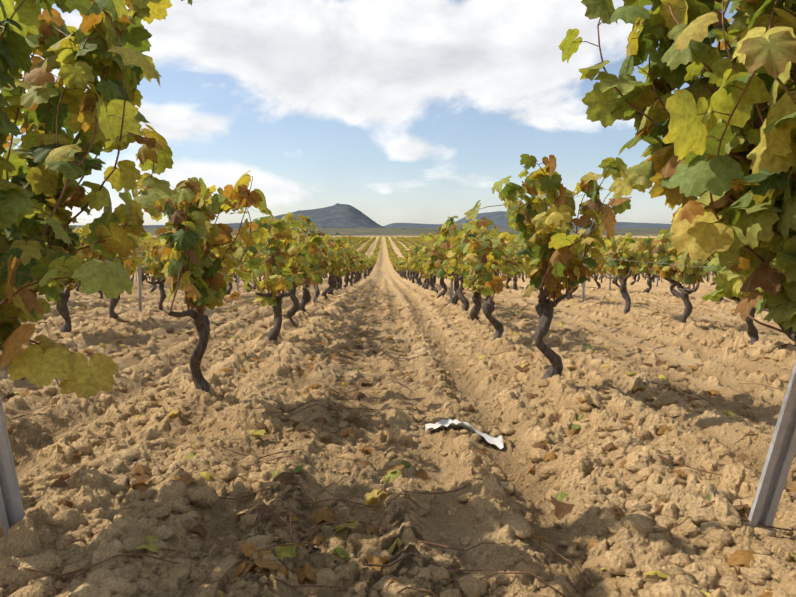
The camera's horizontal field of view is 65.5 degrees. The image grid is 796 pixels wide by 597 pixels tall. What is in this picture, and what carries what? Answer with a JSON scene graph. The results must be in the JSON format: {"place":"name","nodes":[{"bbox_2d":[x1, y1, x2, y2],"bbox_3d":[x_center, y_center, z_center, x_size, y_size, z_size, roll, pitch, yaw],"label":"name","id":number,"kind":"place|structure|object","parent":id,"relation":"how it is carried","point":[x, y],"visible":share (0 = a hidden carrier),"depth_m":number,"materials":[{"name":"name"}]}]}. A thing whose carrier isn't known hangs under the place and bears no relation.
{"place":"outdoors","nodes":[
{"label":"outdoors","id":0,"kind":"place"},
{"bbox_2d":[75,203,384,227],"bbox_3d":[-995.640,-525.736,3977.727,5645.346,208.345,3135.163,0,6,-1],"label":"mountain","id":1,"kind":"structure","parent":0,"point":[337,215],"depth_m":3742.03,"materials":[{"name":"grey stone"}]},
{"bbox_2d":[0,0,736,225],"label":"sky","id":2,"kind":"structure","parent":0,"point":[392,111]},
{"bbox_2d":[71,211,671,227],"bbox_3d":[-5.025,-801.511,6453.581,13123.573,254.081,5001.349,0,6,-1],"label":"mountain ridge","id":3,"kind":"structure","parent":0,"point":[501,221],"depth_m":6407.82,"materials":[{"name":"grey stone"}]},
{"bbox_2d":[75,228,673,238],"bbox_3d":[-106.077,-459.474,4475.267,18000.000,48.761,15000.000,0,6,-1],"label":"ground","id":4,"kind":"structure","parent":0,"point":[377,233],"depth_m":627.67,"materials":[{"name":"green plant"}]},
{"bbox_2d":[343,251,359,287],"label":"vine","id":5,"kind":"object","parent":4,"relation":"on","point":[352,258],"visible":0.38,"depth_m":19.19,"materials":[{"name":"green plant"}]},
{"bbox_2d":[349,247,356,283],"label":"vine","id":6,"kind":"object","parent":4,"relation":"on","point":[355,280],"visible":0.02,"depth_m":25.80,"materials":[{"name":"brown plant"}]},
{"bbox_2d":[347,253,363,285],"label":"vine","id":7,"kind":"object","parent":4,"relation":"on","point":[360,257],"visible":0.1,"depth_m":22.71,"materials":[{"name":"green plant"}]},
{"bbox_2d":[350,254,360,284],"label":"vine","id":8,"kind":"object","parent":4,"relation":"on","point":[352,274],"visible":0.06,"depth_m":24.21,"materials":[{"name":"green plant"}]},
{"bbox_2d":[353,255,365,280],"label":"vine","id":9,"kind":"object","parent":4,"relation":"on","point":[355,274],"visible":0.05,"depth_m":27.64,"materials":[{"name":"green plant"}]},
{"bbox_2d":[355,253,366,281],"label":"vine","id":10,"kind":"object","parent":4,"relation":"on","point":[361,263],"visible":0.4,"depth_m":28.73,"materials":[{"name":"green plant"}]},
{"bbox_2d":[358,259,366,280],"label":"vine","id":11,"kind":"object","parent":4,"relation":"on","point":[364,262],"visible":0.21,"depth_m":30.62,"materials":[{"name":"green plant"}]},
{"bbox_2d":[364,260,371,278],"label":"vine","id":12,"kind":"object","parent":4,"relation":"on","point":[367,265],"visible":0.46,"depth_m":38.39,"materials":[{"name":"green plant"}]},
{"bbox_2d":[59,155,711,366],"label":"trellis wires","id":13,"kind":"object","parent":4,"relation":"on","point":[424,244],"visible":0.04,"depth_m":3.30,"materials":[{"name":"grey metal"}]},
{"bbox_2d":[395,259,401,277],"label":"vine","id":14,"kind":"object","parent":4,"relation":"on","point":[396,261],"visible":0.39,"depth_m":42.05,"materials":[{"name":"green plant"}]},
{"bbox_2d":[398,259,407,279],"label":"vine","id":15,"kind":"object","parent":4,"relation":"on","point":[403,267],"visible":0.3,"depth_m":33.81,"materials":[{"name":"green plant"}]},
{"bbox_2d":[401,260,410,280],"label":"vine","id":16,"kind":"object","parent":4,"relation":"on","point":[408,272],"visible":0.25,"depth_m":29.12,"materials":[{"name":"green plant"}]},
{"bbox_2d":[402,252,414,282],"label":"vine","id":17,"kind":"object","parent":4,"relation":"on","point":[409,266],"visible":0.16,"depth_m":26.05,"materials":[{"name":"green plant"}]},
{"bbox_2d":[402,246,418,283],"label":"vine","id":18,"kind":"object","parent":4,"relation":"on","point":[409,259],"visible":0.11,"depth_m":24.98,"materials":[{"name":"green plant"}]},
{"bbox_2d":[404,259,422,284],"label":"vine","id":19,"kind":"object","parent":4,"relation":"on","point":[406,261],"visible":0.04,"depth_m":22.59,"materials":[{"name":"brown plant"}]},
{"bbox_2d":[406,249,423,285],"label":"vine","id":20,"kind":"object","parent":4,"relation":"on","point":[411,254],"visible":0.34,"depth_m":21.23,"materials":[{"name":"green plant"}]},
{"bbox_2d":[408,255,426,287],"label":"vine","id":21,"kind":"object","parent":4,"relation":"on","point":[424,283],"visible":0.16,"depth_m":19.43,"materials":[{"name":"green plant"}]},
{"bbox_2d":[408,246,428,288],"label":"vine","id":22,"kind":"object","parent":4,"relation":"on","point":[419,256],"visible":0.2,"depth_m":17.84,"materials":[{"name":"green plant"}]},
{"bbox_2d":[500,252,516,288],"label":"vine","id":23,"kind":"object","parent":4,"relation":"on","point":[507,279],"visible":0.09,"depth_m":18.90,"materials":[{"name":"green plant"}]},
{"bbox_2d":[500,253,524,289],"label":"vine","id":24,"kind":"object","parent":4,"relation":"on","point":[517,264],"visible":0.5,"depth_m":17.46,"materials":[{"name":"green plant"}]},
{"bbox_2d":[510,241,531,288],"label":"vine","id":25,"kind":"object","parent":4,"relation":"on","point":[527,258],"visible":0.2,"depth_m":15.95,"materials":[{"name":"green plant"}]},
{"bbox_2d":[599,257,609,282],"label":"vine","id":26,"kind":"object","parent":4,"relation":"on","point":[603,272],"visible":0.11,"depth_m":25.15,"materials":[{"name":"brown plant"}]},
{"bbox_2d":[600,253,619,287],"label":"vine","id":27,"kind":"object","parent":4,"relation":"on","point":[608,261],"visible":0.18,"depth_m":16.89,"materials":[{"name":"green plant"}]},
{"bbox_2d":[630,265,644,284],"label":"vine","id":28,"kind":"object","parent":4,"relation":"on","point":[634,281],"visible":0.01,"depth_m":22.08,"materials":[{"name":"brown plant"}]},
{"bbox_2d":[0,277,795,596],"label":"ground","id":29,"kind":"structure","parent":0,"point":[408,525],"depth_m":3.61,"materials":[{"name":"soil"}]},
{"bbox_2d":[0,396,24,535],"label":"end post","id":30,"kind":"object","parent":29,"relation":"on","point":[12,512],"visible":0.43,"depth_m":2.23,"materials":[{"name":"metal"}]},
{"bbox_2d":[44,223,102,332],"bbox_3d":[-4.006,-0.180,7.239,1.165,1.480,1.126,2,6,17],"label":"vine","id":31,"kind":"object","parent":29,"relation":"on","point":[63,309],"visible":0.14,"depth_m":7.31,"materials":[{"name":"brown plant"}]},
{"bbox_2d":[85,259,102,298],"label":"vine","id":32,"kind":"object","parent":29,"relation":"on","point":[101,294],"visible":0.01,"depth_m":13.71,"materials":[{"name":"brown plant"}]},
{"bbox_2d":[0,0,192,398],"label":"vine","id":33,"kind":"object","parent":29,"relation":"on","point":[107,42],"visible":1,"depth_m":2.52,"materials":[{"name":"green plant"}]},
{"bbox_2d":[69,225,151,318],"bbox_3d":[-3.925,-0.306,8.709,1.195,1.519,1.156,3,6,24],"label":"vine","id":34,"kind":"object","parent":29,"relation":"on","point":[128,265],"visible":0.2,"depth_m":8.76,"materials":[{"name":"green plant"}]},
{"bbox_2d":[132,250,145,284],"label":"vine","id":35,"kind":"object","parent":29,"relation":"on","point":[143,270],"visible":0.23,"depth_m":22.14,"materials":[{"name":"green plant"}]},
{"bbox_2d":[138,250,141,311],"bbox_3d":[-4.006,-0.066,9.622,0.046,1.400,0.015,-1,4,-16],"label":"post","id":36,"kind":"object","parent":29,"relation":"on","point":[140,287],"visible":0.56,"depth_m":9.61,"materials":[{"name":"metal"}]},
{"bbox_2d":[133,242,160,291],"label":"vine","id":37,"kind":"object","parent":29,"relation":"on","point":[153,289],"visible":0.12,"depth_m":16.85,"materials":[{"name":"green plant"}]},
{"bbox_2d":[137,241,168,310],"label":"vine","id":38,"kind":"object","parent":29,"relation":"on","point":[157,267],"visible":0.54,"depth_m":10.19,"materials":[{"name":"green plant"}]},
{"bbox_2d":[134,170,273,392],"bbox_3d":[-1.292,0.005,4.078,0.864,1.644,1.302,0,6,-1],"label":"vine","id":39,"kind":"object","parent":29,"relation":"on","point":[192,237],"visible":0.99,"depth_m":3.93,"materials":[{"name":"green plant"}]},
{"bbox_2d":[208,250,235,271],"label":"vine","id":40,"kind":"object","parent":29,"relation":"on","point":[217,254],"visible":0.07,"depth_m":13.50,"materials":[{"name":"yellow plant"}]},
{"bbox_2d":[220,240,249,294],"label":"vine","id":41,"kind":"object","parent":29,"relation":"on","point":[232,248],"visible":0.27,"depth_m":14.88,"materials":[{"name":"green plant"}]},
{"bbox_2d":[237,259,238,291],"bbox_3d":[-4.147,-0.449,16.017,0.046,1.400,0.017,0,4,-12],"label":"post","id":42,"kind":"object","parent":29,"relation":"on","point":[238,282],"visible":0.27,"depth_m":16.02,"materials":[{"name":"metal"}]},
{"bbox_2d":[234,246,267,291],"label":"vine","id":43,"kind":"object","parent":29,"relation":"on","point":[246,260],"visible":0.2,"depth_m":16.88,"materials":[{"name":"green plant"}]},
{"bbox_2d":[226,212,316,340],"bbox_3d":[-1.411,-0.166,6.778,1.009,1.530,1.877,0,6,-4],"label":"vine","id":44,"kind":"object","parent":29,"relation":"on","point":[283,277],"visible":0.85,"depth_m":6.56,"materials":[{"name":"green plant"}]},
{"bbox_2d":[251,215,324,325],"bbox_3d":[-1.439,-0.304,8.202,0.914,1.591,2.292,-1,6,-9],"label":"vine","id":45,"kind":"object","parent":29,"relation":"on","point":[316,279],"visible":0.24,"depth_m":8.07,"materials":[{"name":"green plant"}]},
{"bbox_2d":[264,229,337,311],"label":"vine","id":46,"kind":"object","parent":29,"relation":"on","point":[314,268],"visible":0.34,"depth_m":9.46,"materials":[{"name":"green plant"}]},
{"bbox_2d":[290,445,336,562],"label":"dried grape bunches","id":47,"kind":"object","parent":29,"relation":"on","point":[315,548],"visible":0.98,"depth_m":2.33,"materials":[{"name":"brown plant"}]},
{"bbox_2d":[312,244,337,302],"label":"vine","id":48,"kind":"object","parent":29,"relation":"on","point":[323,265],"visible":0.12,"depth_m":11.41,"materials":[{"name":"green plant"}]},
{"bbox_2d":[317,243,344,298],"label":"vine","id":49,"kind":"object","parent":29,"relation":"on","point":[331,268],"visible":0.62,"depth_m":12.95,"materials":[{"name":"green plant"}]},
{"bbox_2d":[325,240,350,294],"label":"vine","id":50,"kind":"object","parent":29,"relation":"on","point":[347,249],"visible":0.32,"depth_m":14.23,"materials":[{"name":"green plant"}]},
{"bbox_2d":[325,235,356,290],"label":"vine","id":51,"kind":"object","parent":29,"relation":"on","point":[339,242],"visible":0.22,"depth_m":16.21,"materials":[{"name":"green plant"}]},
{"bbox_2d":[0,298,795,596],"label":"loose clods","id":52,"kind":"object","parent":29,"relation":"on","point":[122,578],"visible":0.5,"depth_m":2.47,"materials":[{"name":"soil"}]},
{"bbox_2d":[3,284,795,596],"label":"fallen leaves","id":53,"kind":"object","parent":29,"relation":"on","point":[561,510],"visible":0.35,"depth_m":2.88,"materials":[{"name":"brown plant"}]},
{"bbox_2d":[4,301,795,596],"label":"twigs","id":54,"kind":"object","parent":29,"relation":"on","point":[84,569],"visible":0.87,"depth_m":2.55,"materials":[{"name":"wood"}]},
{"bbox_2d":[413,247,436,290],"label":"vine","id":55,"kind":"object","parent":29,"relation":"on","point":[416,249],"visible":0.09,"depth_m":16.18,"materials":[{"name":"green plant"}]},
{"bbox_2d":[420,249,438,292],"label":"vine","id":56,"kind":"object","parent":29,"relation":"on","point":[427,265],"visible":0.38,"depth_m":14.95,"materials":[{"name":"yellow plant"}]},
{"bbox_2d":[424,235,447,297],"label":"vine","id":57,"kind":"object","parent":29,"relation":"on","point":[433,248],"visible":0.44,"depth_m":13.13,"materials":[{"name":"green plant"}]},
{"bbox_2d":[420,223,464,304],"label":"vine","id":58,"kind":"object","parent":29,"relation":"on","point":[446,260],"visible":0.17,"depth_m":11.64,"materials":[{"name":"green plant"}]},
{"bbox_2d":[450,281,452,302],"bbox_3d":[1.001,-0.198,11.569,0.046,1.400,0.018,1,4,-3],"label":"post","id":59,"kind":"object","parent":29,"relation":"on","point":[451,289],"visible":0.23,"depth_m":11.57,"materials":[{"name":"metal"}]},
{"bbox_2d":[425,418,503,449],"bbox_3d":[0.381,0.763,3.568,0.480,0.132,0.138,2,6,19],"label":"plastic scrap","id":60,"kind":"object","parent":29,"relation":"on","point":[486,438],"visible":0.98,"depth_m":3.54,"materials":[{"name":"grey plastic"}]},
{"bbox_2d":[435,216,494,310],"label":"vine","id":61,"kind":"object","parent":29,"relation":"on","point":[454,254],"visible":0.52,"depth_m":9.88,"materials":[{"name":"green plant"}]},
{"bbox_2d":[453,223,514,319],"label":"vine","id":62,"kind":"object","parent":29,"relation":"on","point":[477,233],"visible":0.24,"depth_m":8.00,"materials":[{"name":"green plant"}]},
{"bbox_2d":[458,229,521,340],"bbox_3d":[1.051,-0.080,6.918,0.755,1.383,1.310,0,6,0],"label":"vine","id":63,"kind":"object","parent":29,"relation":"on","point":[483,256],"visible":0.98,"depth_m":6.67,"materials":[{"name":"green plant"}]},
{"bbox_2d":[494,247,516,276],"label":"vine","id":64,"kind":"object","parent":29,"relation":"on","point":[497,270],"visible":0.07,"depth_m":20.29,"materials":[{"name":"green plant"}]},
{"bbox_2d":[464,154,652,378],"bbox_3d":[1.034,-0.084,4.442,1.003,1.798,1.854,-1,6,-10],"label":"vine","id":65,"kind":"object","parent":29,"relation":"on","point":[552,249],"visible":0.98,"depth_m":4.24,"materials":[{"name":"green plant"}]},
{"bbox_2d":[566,229,587,299],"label":"vine","id":66,"kind":"object","parent":29,"relation":"on","point":[569,296],"visible":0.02,"depth_m":12.62,"materials":[{"name":"brown plant"}]},
{"bbox_2d":[582,252,584,302],"bbox_3d":[3.531,-0.214,11.779,0.046,1.400,0.015,0,4,15],"label":"post","id":67,"kind":"object","parent":29,"relation":"on","point":[583,292],"visible":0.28,"depth_m":11.78,"materials":[{"name":"metal"}]},
{"bbox_2d":[587,250,612,289],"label":"vine","id":68,"kind":"object","parent":29,"relation":"on","point":[595,271],"visible":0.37,"depth_m":17.99,"materials":[{"name":"green plant"}]},
{"bbox_2d":[609,255,611,290],"bbox_3d":[5.927,-0.526,17.293,0.046,1.400,0.017,0,4,-4],"label":"post","id":69,"kind":"object","parent":29,"relation":"on","point":[610,277],"visible":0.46,"depth_m":17.29,"materials":[{"name":"metal"}]},
{"bbox_2d":[601,232,667,313],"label":"vine","id":70,"kind":"object","parent":29,"relation":"on","point":[622,268],"visible":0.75,"depth_m":9.47,"materials":[{"name":"green plant"}]},
{"bbox_2d":[619,238,659,292],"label":"vine","id":71,"kind":"object","parent":29,"relation":"on","point":[647,267],"visible":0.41,"depth_m":14.72,"materials":[{"name":"green plant"}]},
{"bbox_2d":[621,229,710,322],"bbox_3d":[3.593,-0.203,8.002,0.850,1.416,1.580,-2,6,-15],"label":"vine","id":72,"kind":"object","parent":29,"relation":"on","point":[668,255],"visible":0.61,"depth_m":7.94,"materials":[{"name":"green plant"}]},
{"bbox_2d":[654,254,687,297],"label":"vine","id":73,"kind":"object","parent":29,"relation":"on","point":[674,292],"visible":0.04,"depth_m":13.28,"materials":[{"name":"brown plant"}]},
{"bbox_2d":[558,0,795,342],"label":"vine","id":74,"kind":"object","parent":29,"relation":"on","point":[724,149],"visible":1,"depth_m":1.93,"materials":[{"name":"green plant"}]},
{"bbox_2d":[710,253,768,348],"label":"vine","id":75,"kind":"object","parent":29,"relation":"on","point":[753,333],"visible":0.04,"depth_m":6.28,"materials":[{"name":"brown plant"}]},
{"bbox_2d":[748,360,795,527],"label":"end post","id":76,"kind":"object","parent":29,"relation":"on","point":[775,471],"visible":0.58,"depth_m":2.21,"materials":[{"name":"metal"}]},
{"bbox_2d":[130,239,712,279],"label":"ground","id":77,"kind":"structure","parent":0,"point":[383,268],"depth_m":77.92,"materials":[{"name":"soil"}]}
]}

